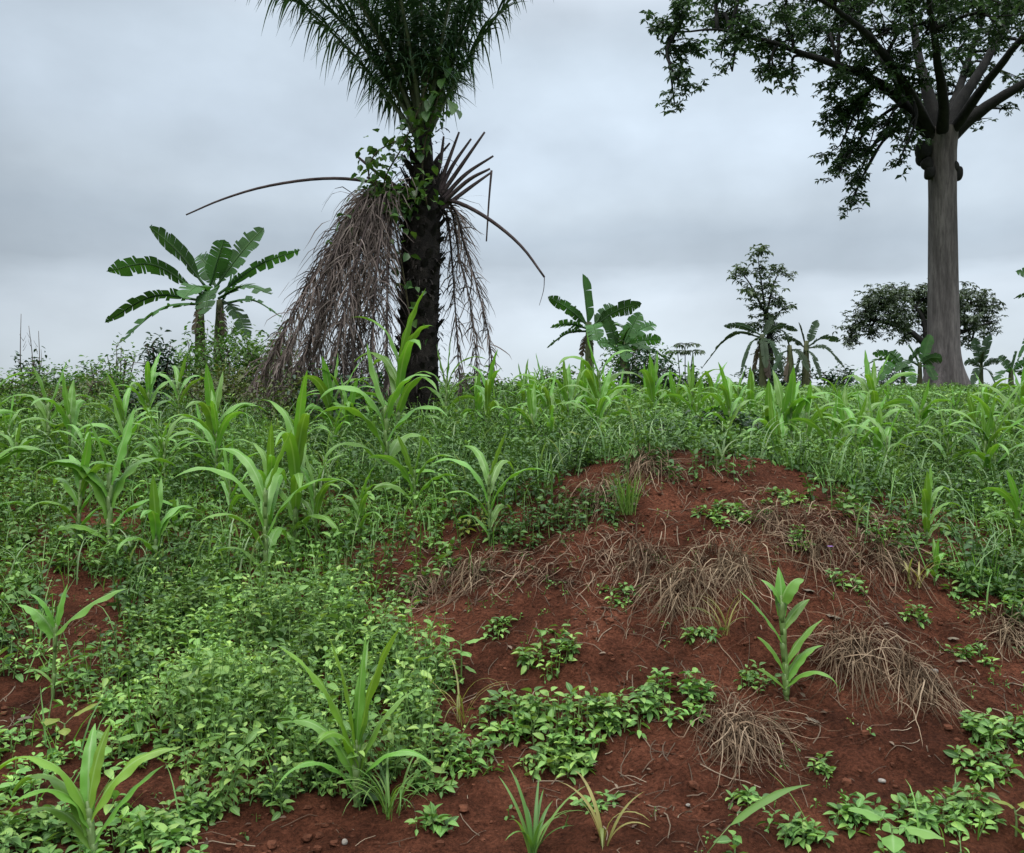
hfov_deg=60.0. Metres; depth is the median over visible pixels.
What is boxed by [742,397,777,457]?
maize plant
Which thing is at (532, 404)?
maize plant
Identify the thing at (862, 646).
dead grass tuft
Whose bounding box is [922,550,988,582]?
weed clump
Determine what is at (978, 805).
weed clump
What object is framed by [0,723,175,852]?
maize plant
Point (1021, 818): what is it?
broadleaf seedling
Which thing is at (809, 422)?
maize plant
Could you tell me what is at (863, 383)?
maize plant
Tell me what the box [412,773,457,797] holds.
weed clump
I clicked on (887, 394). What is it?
maize plant
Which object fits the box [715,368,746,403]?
maize plant
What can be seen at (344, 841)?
stone
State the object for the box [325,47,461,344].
climbing vine
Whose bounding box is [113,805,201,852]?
weed clump
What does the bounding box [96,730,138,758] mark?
broadleaf seedling
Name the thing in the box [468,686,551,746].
weed clump
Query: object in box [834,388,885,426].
maize plant
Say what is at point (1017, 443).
maize plant
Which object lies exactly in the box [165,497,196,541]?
maize plant
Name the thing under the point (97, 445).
maize plant
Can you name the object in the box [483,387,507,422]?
maize plant
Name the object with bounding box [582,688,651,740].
weed clump
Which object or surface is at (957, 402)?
maize plant
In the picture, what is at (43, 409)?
maize plant
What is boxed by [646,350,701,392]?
shrub
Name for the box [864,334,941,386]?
banana plant
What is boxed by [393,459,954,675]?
dead grass thatch
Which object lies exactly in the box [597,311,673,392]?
banana plant
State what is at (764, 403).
maize plant
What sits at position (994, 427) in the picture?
maize plant
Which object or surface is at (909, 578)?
grass tuft
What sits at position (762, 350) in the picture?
banana plant
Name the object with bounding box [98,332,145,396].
shrub
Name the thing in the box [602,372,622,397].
maize plant
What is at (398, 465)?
maize plant
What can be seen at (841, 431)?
maize plant
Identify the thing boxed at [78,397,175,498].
maize plant
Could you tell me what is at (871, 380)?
maize plant
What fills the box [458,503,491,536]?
weed clump
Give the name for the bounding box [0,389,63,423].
shrub
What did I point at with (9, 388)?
shrub
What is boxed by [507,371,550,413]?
maize plant
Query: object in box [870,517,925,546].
weed clump
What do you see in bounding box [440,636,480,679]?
broadleaf seedling
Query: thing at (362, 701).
maize plant
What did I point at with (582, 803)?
weed clump
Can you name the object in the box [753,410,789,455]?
maize plant
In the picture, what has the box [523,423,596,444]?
shrub
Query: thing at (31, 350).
dead twig
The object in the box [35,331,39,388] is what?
dead twig
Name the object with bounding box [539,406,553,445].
maize plant
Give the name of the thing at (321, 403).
shrub
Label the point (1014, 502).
maize plant
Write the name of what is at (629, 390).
maize plant
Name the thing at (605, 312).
banana plant
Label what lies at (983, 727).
weed clump
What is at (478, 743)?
weed clump
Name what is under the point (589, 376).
maize plant
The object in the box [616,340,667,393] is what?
shrub
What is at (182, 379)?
shrub
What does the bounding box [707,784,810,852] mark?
maize leaf
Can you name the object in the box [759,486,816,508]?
weed clump
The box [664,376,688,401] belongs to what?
maize plant
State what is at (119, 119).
sky
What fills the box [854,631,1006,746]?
dead grass tuft
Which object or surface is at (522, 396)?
maize plant
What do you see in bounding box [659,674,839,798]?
dead grass tuft
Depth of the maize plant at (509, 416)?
9.30 m
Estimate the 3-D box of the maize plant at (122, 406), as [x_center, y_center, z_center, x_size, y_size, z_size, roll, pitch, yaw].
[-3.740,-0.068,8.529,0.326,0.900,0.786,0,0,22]
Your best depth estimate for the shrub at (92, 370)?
13.90 m
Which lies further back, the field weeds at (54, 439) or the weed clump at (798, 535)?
the field weeds at (54, 439)
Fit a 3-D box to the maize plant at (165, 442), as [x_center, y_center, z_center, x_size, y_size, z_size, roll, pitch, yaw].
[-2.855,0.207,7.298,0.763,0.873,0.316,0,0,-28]
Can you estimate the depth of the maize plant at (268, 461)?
6.12 m
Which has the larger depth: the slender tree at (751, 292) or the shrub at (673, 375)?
the slender tree at (751, 292)
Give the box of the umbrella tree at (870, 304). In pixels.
[831,278,1008,374]
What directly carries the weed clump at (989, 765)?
on the ground at (848, 754)
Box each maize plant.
[0,372,39,430]
[0,392,40,450]
[0,407,54,511]
[0,409,16,451]
[0,423,45,475]
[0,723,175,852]
[16,361,92,445]
[18,372,85,458]
[18,584,127,700]
[24,432,139,547]
[33,409,182,551]
[50,418,114,457]
[71,427,111,460]
[77,372,158,457]
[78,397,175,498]
[114,398,213,497]
[116,474,200,564]
[117,352,181,425]
[133,417,183,476]
[155,355,216,414]
[162,390,253,480]
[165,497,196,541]
[169,364,266,463]
[174,404,225,460]
[174,430,353,578]
[199,435,257,523]
[242,422,295,549]
[253,372,339,541]
[267,408,328,456]
[277,627,432,807]
[283,452,354,541]
[301,355,379,432]
[307,358,380,431]
[311,401,355,457]
[317,344,453,495]
[331,378,357,440]
[332,467,385,544]
[354,290,448,428]
[354,391,376,423]
[367,429,463,520]
[412,336,486,418]
[431,433,552,545]
[460,349,501,431]
[463,373,494,423]
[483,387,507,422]
[491,395,525,431]
[496,360,533,406]
[499,383,546,447]
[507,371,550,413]
[510,373,538,404]
[513,355,579,420]
[514,368,547,387]
[516,374,555,425]
[524,373,556,417]
[536,361,576,426]
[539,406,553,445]
[549,369,589,416]
[553,364,636,429]
[558,356,614,412]
[559,330,642,418]
[561,384,587,417]
[565,380,631,440]
[588,395,620,423]
[589,399,626,429]
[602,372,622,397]
[603,371,629,409]
[626,377,641,407]
[636,365,655,409]
[639,351,684,419]
[639,374,670,412]
[651,369,703,421]
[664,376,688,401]
[665,376,723,422]
[673,355,719,416]
[681,361,743,411]
[694,362,758,437]
[709,387,733,427]
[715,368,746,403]
[734,367,775,415]
[740,567,837,700]
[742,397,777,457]
[743,378,777,444]
[751,384,784,417]
[751,392,777,410]
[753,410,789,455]
[763,368,842,449]
[773,365,809,437]
[784,381,847,449]
[789,397,867,463]
[794,382,814,426]
[798,377,861,427]
[809,386,870,445]
[812,368,866,426]
[813,397,872,452]
[813,398,905,474]
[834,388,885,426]
[841,351,917,415]
[842,406,933,476]
[847,361,903,417]
[848,393,907,447]
[873,405,906,468]
[877,380,902,407]
[895,380,953,437]
[895,386,938,441]
[914,396,990,470]
[921,465,960,544]
[926,539,947,585]
[928,381,978,425]
[938,389,1023,478]
[939,380,1023,484]
[948,373,1016,421]
[950,389,1006,441]
[952,392,980,420]
[970,381,1023,446]
[982,470,1023,540]
[991,420,1023,464]
[997,367,1023,424]
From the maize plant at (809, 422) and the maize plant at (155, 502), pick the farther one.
the maize plant at (809, 422)
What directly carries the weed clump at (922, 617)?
on the ground at (848, 754)
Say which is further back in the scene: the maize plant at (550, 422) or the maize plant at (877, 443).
the maize plant at (550, 422)
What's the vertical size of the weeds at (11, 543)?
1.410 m
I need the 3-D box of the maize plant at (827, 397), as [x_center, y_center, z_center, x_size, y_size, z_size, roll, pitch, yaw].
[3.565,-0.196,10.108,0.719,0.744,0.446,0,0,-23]
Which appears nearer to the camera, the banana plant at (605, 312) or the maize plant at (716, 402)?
the maize plant at (716, 402)
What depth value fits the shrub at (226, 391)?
12.43 m
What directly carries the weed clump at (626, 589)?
on the ground at (848, 754)
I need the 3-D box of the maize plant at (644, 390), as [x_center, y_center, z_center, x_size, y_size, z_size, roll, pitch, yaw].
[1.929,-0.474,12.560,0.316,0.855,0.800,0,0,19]
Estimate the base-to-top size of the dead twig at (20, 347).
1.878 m
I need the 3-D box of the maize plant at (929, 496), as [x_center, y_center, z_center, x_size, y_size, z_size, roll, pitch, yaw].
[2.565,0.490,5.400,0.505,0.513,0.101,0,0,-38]
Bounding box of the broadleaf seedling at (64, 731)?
[42,702,101,739]
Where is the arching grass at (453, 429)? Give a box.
[0,389,1023,604]
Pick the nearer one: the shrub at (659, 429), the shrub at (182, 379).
the shrub at (659, 429)
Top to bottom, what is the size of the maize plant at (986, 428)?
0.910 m
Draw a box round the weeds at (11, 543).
[0,414,1023,628]
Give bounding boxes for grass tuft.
[324,747,443,820]
[367,562,459,604]
[405,658,506,725]
[426,535,520,607]
[499,767,586,852]
[535,468,664,535]
[561,771,648,849]
[590,443,715,495]
[599,531,697,601]
[603,468,651,514]
[603,526,762,647]
[658,514,837,625]
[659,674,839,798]
[681,589,747,634]
[698,428,739,463]
[722,489,815,542]
[753,501,876,596]
[768,591,957,721]
[824,525,948,608]
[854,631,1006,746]
[900,555,951,587]
[939,590,1023,674]
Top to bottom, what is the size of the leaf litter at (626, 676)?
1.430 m
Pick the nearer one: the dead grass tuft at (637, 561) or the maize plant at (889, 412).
the dead grass tuft at (637, 561)
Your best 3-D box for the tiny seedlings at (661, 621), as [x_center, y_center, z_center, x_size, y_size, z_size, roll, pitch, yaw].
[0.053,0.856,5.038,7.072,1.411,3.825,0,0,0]
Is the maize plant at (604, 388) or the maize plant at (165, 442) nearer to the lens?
the maize plant at (165, 442)
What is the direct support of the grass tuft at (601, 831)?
on the ground at (848, 754)
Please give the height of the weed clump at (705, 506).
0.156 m
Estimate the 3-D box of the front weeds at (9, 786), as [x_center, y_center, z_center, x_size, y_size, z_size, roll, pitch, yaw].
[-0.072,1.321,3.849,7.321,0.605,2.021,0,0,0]
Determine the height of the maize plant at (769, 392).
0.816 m
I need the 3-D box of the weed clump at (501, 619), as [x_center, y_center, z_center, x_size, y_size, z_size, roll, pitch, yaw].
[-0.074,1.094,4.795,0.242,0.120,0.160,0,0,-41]
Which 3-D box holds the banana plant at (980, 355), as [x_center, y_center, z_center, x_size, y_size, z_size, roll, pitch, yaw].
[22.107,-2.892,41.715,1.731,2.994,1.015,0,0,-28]
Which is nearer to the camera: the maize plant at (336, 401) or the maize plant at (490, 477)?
the maize plant at (490, 477)
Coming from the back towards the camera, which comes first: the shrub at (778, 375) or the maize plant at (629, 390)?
the shrub at (778, 375)
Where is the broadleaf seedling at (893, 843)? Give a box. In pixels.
[848,807,944,852]
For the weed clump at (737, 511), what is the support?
on the ground at (848, 754)
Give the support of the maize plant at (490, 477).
on the ground at (848, 754)
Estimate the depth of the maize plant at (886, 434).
7.40 m
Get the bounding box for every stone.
[342,839,347,844]
[878,778,885,782]
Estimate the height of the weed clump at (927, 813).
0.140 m
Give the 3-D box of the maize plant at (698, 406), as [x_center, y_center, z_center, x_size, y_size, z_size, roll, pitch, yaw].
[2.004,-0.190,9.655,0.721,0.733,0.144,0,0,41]
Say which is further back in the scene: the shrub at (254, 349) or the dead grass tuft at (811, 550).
the shrub at (254, 349)
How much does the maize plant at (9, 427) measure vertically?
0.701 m
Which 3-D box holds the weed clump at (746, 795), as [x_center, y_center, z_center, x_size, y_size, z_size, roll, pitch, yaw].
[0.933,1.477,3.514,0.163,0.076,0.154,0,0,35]
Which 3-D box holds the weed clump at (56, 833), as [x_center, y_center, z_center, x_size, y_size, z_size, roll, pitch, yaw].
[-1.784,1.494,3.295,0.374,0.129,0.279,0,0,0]
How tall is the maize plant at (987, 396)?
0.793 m
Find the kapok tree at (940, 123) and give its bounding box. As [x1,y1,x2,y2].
[639,0,1023,387]
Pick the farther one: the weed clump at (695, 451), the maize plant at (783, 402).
the maize plant at (783, 402)
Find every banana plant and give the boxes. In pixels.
[105,225,299,383]
[547,274,641,383]
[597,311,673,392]
[701,317,797,390]
[772,320,843,389]
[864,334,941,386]
[964,335,998,384]
[993,351,1023,385]
[1014,267,1023,361]
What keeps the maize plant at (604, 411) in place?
on the ground at (848, 754)
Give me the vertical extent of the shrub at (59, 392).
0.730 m
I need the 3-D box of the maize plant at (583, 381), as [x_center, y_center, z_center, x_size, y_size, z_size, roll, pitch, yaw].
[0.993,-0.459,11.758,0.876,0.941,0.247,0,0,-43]
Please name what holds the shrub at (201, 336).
on the ground at (848, 754)
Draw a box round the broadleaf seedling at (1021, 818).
[993,799,1023,836]
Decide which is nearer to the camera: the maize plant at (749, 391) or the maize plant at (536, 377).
the maize plant at (749, 391)
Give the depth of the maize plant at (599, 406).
8.89 m
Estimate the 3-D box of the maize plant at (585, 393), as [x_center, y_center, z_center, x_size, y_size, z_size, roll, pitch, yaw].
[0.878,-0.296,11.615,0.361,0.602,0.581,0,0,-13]
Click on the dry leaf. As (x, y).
(22, 718)
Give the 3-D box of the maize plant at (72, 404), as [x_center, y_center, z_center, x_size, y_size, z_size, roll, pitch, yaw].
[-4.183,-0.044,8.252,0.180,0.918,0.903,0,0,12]
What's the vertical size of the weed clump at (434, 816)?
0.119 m
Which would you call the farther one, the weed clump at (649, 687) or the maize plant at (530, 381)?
the maize plant at (530, 381)
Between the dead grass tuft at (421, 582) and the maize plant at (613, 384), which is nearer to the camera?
the dead grass tuft at (421, 582)
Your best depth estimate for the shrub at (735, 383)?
25.60 m
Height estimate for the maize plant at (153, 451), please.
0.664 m
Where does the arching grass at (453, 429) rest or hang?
on the ground at (848, 754)
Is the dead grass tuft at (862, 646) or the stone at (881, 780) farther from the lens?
the dead grass tuft at (862, 646)
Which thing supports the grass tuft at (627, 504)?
on the ground at (848, 754)
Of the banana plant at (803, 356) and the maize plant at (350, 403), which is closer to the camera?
the maize plant at (350, 403)
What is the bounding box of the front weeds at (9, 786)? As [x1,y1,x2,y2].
[0,620,1023,852]
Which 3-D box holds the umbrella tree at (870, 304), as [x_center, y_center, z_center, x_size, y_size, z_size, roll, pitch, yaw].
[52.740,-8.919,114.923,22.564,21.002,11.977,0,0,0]
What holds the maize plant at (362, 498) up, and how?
on the ground at (848, 754)
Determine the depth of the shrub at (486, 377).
15.90 m
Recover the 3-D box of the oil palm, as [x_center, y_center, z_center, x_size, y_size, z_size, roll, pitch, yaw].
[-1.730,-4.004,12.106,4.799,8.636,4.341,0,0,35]
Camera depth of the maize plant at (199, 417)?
8.40 m
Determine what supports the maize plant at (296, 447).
on the ground at (848, 754)
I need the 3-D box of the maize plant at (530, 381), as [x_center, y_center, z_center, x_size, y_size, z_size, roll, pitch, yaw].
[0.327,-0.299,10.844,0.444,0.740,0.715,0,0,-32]
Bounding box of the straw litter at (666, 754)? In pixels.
[0,448,1023,852]
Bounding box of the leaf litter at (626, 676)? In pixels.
[22,460,996,844]
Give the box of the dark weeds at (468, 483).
[0,407,1023,803]
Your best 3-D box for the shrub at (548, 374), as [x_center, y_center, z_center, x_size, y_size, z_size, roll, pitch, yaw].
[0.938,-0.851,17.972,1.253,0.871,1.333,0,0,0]
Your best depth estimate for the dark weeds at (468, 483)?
6.33 m
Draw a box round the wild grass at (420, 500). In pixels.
[0,384,1023,851]
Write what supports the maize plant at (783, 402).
on the ground at (848, 754)
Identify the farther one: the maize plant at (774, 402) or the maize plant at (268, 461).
the maize plant at (774, 402)
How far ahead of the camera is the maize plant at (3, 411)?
8.01 m
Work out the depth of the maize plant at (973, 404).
10.56 m
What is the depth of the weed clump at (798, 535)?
5.20 m
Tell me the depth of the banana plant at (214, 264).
17.98 m
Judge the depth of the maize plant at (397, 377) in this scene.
9.62 m
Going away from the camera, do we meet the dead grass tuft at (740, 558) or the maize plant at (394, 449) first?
the dead grass tuft at (740, 558)
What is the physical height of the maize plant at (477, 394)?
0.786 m
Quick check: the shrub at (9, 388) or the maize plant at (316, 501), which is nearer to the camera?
the maize plant at (316, 501)
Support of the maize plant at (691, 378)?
on the ground at (848, 754)
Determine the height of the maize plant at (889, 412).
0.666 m
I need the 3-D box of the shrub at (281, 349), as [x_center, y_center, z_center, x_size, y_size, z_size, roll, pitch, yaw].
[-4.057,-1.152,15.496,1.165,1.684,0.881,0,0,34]
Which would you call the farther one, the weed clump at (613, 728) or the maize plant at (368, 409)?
the maize plant at (368, 409)
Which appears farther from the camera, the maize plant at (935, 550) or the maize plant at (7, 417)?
the maize plant at (7, 417)
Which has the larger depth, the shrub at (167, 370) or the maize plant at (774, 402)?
the shrub at (167, 370)
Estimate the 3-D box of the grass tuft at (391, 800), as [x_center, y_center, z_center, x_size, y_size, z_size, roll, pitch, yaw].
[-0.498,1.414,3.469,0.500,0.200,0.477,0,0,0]
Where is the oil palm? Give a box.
[186,0,553,422]
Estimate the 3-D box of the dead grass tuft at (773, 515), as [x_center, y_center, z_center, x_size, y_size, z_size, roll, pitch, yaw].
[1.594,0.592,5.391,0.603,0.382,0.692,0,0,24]
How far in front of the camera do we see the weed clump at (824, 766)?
3.68 m
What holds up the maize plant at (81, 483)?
on the ground at (848, 754)
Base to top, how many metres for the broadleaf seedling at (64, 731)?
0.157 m
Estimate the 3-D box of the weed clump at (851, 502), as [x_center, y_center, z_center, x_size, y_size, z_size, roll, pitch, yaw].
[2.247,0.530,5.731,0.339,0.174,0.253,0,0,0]
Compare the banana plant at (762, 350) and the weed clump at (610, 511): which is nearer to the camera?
the weed clump at (610, 511)
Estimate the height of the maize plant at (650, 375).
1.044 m
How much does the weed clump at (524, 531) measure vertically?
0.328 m
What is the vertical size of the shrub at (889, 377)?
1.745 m
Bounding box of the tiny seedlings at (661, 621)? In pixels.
[13,457,1023,852]
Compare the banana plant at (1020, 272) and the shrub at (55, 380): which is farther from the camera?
the banana plant at (1020, 272)
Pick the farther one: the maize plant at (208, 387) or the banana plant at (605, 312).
the banana plant at (605, 312)
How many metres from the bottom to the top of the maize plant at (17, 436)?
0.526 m
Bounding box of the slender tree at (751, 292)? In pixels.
[726,243,799,383]
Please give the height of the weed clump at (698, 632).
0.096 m
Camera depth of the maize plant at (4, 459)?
6.76 m
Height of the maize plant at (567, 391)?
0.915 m
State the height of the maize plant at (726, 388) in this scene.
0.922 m
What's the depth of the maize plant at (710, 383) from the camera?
10.79 m
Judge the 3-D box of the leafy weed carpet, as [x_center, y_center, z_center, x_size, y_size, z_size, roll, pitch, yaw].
[-1.219,1.115,4.589,2.142,0.862,2.383,0,0,0]
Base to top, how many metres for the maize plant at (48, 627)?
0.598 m
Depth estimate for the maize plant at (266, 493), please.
5.53 m
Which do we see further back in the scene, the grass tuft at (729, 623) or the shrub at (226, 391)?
the shrub at (226, 391)
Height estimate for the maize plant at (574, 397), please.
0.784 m
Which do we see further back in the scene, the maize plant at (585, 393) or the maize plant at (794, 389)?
the maize plant at (585, 393)
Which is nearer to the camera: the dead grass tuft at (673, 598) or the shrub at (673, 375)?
the dead grass tuft at (673, 598)
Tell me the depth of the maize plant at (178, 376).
11.28 m
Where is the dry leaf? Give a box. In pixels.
[17,716,31,720]
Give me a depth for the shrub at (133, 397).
11.42 m
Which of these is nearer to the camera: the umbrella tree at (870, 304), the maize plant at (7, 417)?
the maize plant at (7, 417)
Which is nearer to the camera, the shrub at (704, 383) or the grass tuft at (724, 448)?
the grass tuft at (724, 448)
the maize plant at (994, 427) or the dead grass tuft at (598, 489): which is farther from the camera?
the maize plant at (994, 427)
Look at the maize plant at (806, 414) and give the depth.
8.31 m
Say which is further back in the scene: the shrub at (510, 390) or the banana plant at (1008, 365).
the banana plant at (1008, 365)
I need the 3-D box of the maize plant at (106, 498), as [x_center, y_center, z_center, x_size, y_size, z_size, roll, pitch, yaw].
[-2.831,0.399,6.216,0.990,1.064,0.280,0,0,-20]
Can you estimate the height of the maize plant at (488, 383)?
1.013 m
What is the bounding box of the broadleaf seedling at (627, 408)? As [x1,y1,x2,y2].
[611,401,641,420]
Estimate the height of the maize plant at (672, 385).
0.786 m
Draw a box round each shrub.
[0,367,47,399]
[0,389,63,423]
[10,360,101,396]
[12,346,47,394]
[13,371,123,420]
[58,353,139,401]
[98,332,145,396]
[98,383,172,422]
[133,327,180,405]
[139,343,195,395]
[155,359,263,415]
[170,315,247,397]
[184,311,276,403]
[221,325,288,397]
[223,366,319,427]
[254,313,305,391]
[282,356,389,428]
[450,364,509,400]
[494,373,562,400]
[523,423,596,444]
[537,365,579,393]
[588,323,683,390]
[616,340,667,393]
[618,417,699,437]
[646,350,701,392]
[675,369,720,391]
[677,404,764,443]
[713,382,754,390]
[730,363,843,387]
[811,361,862,387]
[860,364,923,386]
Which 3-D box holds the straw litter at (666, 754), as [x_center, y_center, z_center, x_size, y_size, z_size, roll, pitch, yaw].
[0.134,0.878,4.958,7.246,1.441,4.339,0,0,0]
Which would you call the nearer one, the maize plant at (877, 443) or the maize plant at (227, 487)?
the maize plant at (227, 487)
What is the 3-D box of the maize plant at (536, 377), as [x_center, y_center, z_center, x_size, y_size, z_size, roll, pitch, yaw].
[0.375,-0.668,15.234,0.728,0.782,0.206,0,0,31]
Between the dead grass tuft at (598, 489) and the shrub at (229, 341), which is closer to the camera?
the dead grass tuft at (598, 489)
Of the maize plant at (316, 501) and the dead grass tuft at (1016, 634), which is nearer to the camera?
the dead grass tuft at (1016, 634)
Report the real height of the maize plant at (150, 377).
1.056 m
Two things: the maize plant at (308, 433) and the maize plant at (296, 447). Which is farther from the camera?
the maize plant at (308, 433)
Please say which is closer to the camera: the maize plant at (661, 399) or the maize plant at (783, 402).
the maize plant at (783, 402)
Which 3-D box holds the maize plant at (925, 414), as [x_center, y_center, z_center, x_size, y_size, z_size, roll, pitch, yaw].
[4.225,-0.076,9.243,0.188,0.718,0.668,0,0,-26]
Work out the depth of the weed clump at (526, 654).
4.48 m
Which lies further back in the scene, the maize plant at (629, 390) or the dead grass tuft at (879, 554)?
the maize plant at (629, 390)
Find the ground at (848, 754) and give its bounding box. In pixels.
[0,388,1023,852]
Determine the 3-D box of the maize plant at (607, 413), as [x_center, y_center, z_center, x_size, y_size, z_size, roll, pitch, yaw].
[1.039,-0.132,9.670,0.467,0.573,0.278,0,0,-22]
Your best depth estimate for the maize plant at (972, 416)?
8.98 m
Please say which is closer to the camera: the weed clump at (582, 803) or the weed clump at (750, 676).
the weed clump at (582, 803)
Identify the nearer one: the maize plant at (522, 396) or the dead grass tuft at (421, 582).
the dead grass tuft at (421, 582)
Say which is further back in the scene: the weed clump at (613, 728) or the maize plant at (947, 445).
the maize plant at (947, 445)
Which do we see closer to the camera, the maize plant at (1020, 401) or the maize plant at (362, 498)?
the maize plant at (362, 498)
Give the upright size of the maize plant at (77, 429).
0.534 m
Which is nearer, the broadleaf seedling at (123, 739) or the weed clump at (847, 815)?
the weed clump at (847, 815)
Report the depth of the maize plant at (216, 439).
7.53 m
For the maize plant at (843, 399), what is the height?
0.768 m
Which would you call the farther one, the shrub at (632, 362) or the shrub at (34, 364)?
the shrub at (632, 362)
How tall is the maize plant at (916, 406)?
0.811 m
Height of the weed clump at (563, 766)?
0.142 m
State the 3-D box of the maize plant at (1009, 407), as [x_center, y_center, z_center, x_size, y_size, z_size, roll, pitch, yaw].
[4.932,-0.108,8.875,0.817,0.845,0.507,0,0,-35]
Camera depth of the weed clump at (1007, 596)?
4.93 m
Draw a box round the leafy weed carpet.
[80,541,474,822]
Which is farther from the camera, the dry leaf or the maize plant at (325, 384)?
the maize plant at (325, 384)
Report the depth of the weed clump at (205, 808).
3.44 m
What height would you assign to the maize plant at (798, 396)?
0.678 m
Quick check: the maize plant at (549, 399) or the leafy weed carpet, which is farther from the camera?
the maize plant at (549, 399)
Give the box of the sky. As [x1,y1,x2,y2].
[0,0,1023,387]
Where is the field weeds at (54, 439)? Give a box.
[0,378,1023,475]
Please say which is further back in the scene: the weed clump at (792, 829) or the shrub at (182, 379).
the shrub at (182, 379)
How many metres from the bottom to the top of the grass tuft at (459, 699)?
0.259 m
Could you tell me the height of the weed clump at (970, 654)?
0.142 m
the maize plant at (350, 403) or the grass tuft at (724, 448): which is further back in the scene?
the maize plant at (350, 403)
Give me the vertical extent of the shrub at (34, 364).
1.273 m
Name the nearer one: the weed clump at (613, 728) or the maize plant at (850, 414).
the weed clump at (613, 728)
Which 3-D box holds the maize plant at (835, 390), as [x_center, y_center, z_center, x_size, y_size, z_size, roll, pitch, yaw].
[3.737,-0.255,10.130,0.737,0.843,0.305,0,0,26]
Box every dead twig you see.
[20,325,25,395]
[28,329,32,374]
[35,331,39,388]
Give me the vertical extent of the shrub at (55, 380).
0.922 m
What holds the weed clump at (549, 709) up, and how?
on the ground at (848, 754)
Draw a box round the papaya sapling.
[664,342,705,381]
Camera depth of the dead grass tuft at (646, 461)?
6.08 m
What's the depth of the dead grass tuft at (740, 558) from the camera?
4.95 m
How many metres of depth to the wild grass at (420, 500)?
6.46 m
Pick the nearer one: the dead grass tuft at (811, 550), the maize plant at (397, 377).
the dead grass tuft at (811, 550)
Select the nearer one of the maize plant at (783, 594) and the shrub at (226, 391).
the maize plant at (783, 594)
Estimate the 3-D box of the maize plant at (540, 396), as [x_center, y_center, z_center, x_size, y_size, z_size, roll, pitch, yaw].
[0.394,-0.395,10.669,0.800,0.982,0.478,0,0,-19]
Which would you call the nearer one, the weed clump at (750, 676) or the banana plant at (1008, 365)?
the weed clump at (750, 676)
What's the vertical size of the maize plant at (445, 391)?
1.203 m
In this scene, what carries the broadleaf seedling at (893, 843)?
on the ground at (848, 754)
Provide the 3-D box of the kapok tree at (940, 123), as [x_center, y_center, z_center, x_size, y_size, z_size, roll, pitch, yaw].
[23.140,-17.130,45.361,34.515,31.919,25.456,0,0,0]
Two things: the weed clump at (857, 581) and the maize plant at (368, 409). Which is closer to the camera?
the weed clump at (857, 581)
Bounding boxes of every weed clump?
[0,804,79,852]
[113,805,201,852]
[159,791,228,836]
[405,801,458,836]
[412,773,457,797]
[425,728,503,779]
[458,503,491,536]
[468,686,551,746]
[480,615,517,639]
[494,496,592,550]
[512,624,581,680]
[514,682,625,762]
[514,737,596,784]
[536,473,640,529]
[569,789,624,813]
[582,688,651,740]
[602,582,640,607]
[626,667,715,726]
[632,425,755,484]
[680,625,726,644]
[691,499,741,524]
[706,502,771,528]
[725,784,768,808]
[733,659,780,692]
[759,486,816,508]
[777,812,837,852]
[785,524,816,551]
[807,751,835,778]
[822,791,897,838]
[824,568,867,595]
[828,495,884,518]
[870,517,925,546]
[885,790,972,838]
[899,604,932,628]
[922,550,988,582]
[933,781,1005,831]
[939,562,1023,619]
[943,743,1023,788]
[944,639,999,671]
[959,708,1023,756]
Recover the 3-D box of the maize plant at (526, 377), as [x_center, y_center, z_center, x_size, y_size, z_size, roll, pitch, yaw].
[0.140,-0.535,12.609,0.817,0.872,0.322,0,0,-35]
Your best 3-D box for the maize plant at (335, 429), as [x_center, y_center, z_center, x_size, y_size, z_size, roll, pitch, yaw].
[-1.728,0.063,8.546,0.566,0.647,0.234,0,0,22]
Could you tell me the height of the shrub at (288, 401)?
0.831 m

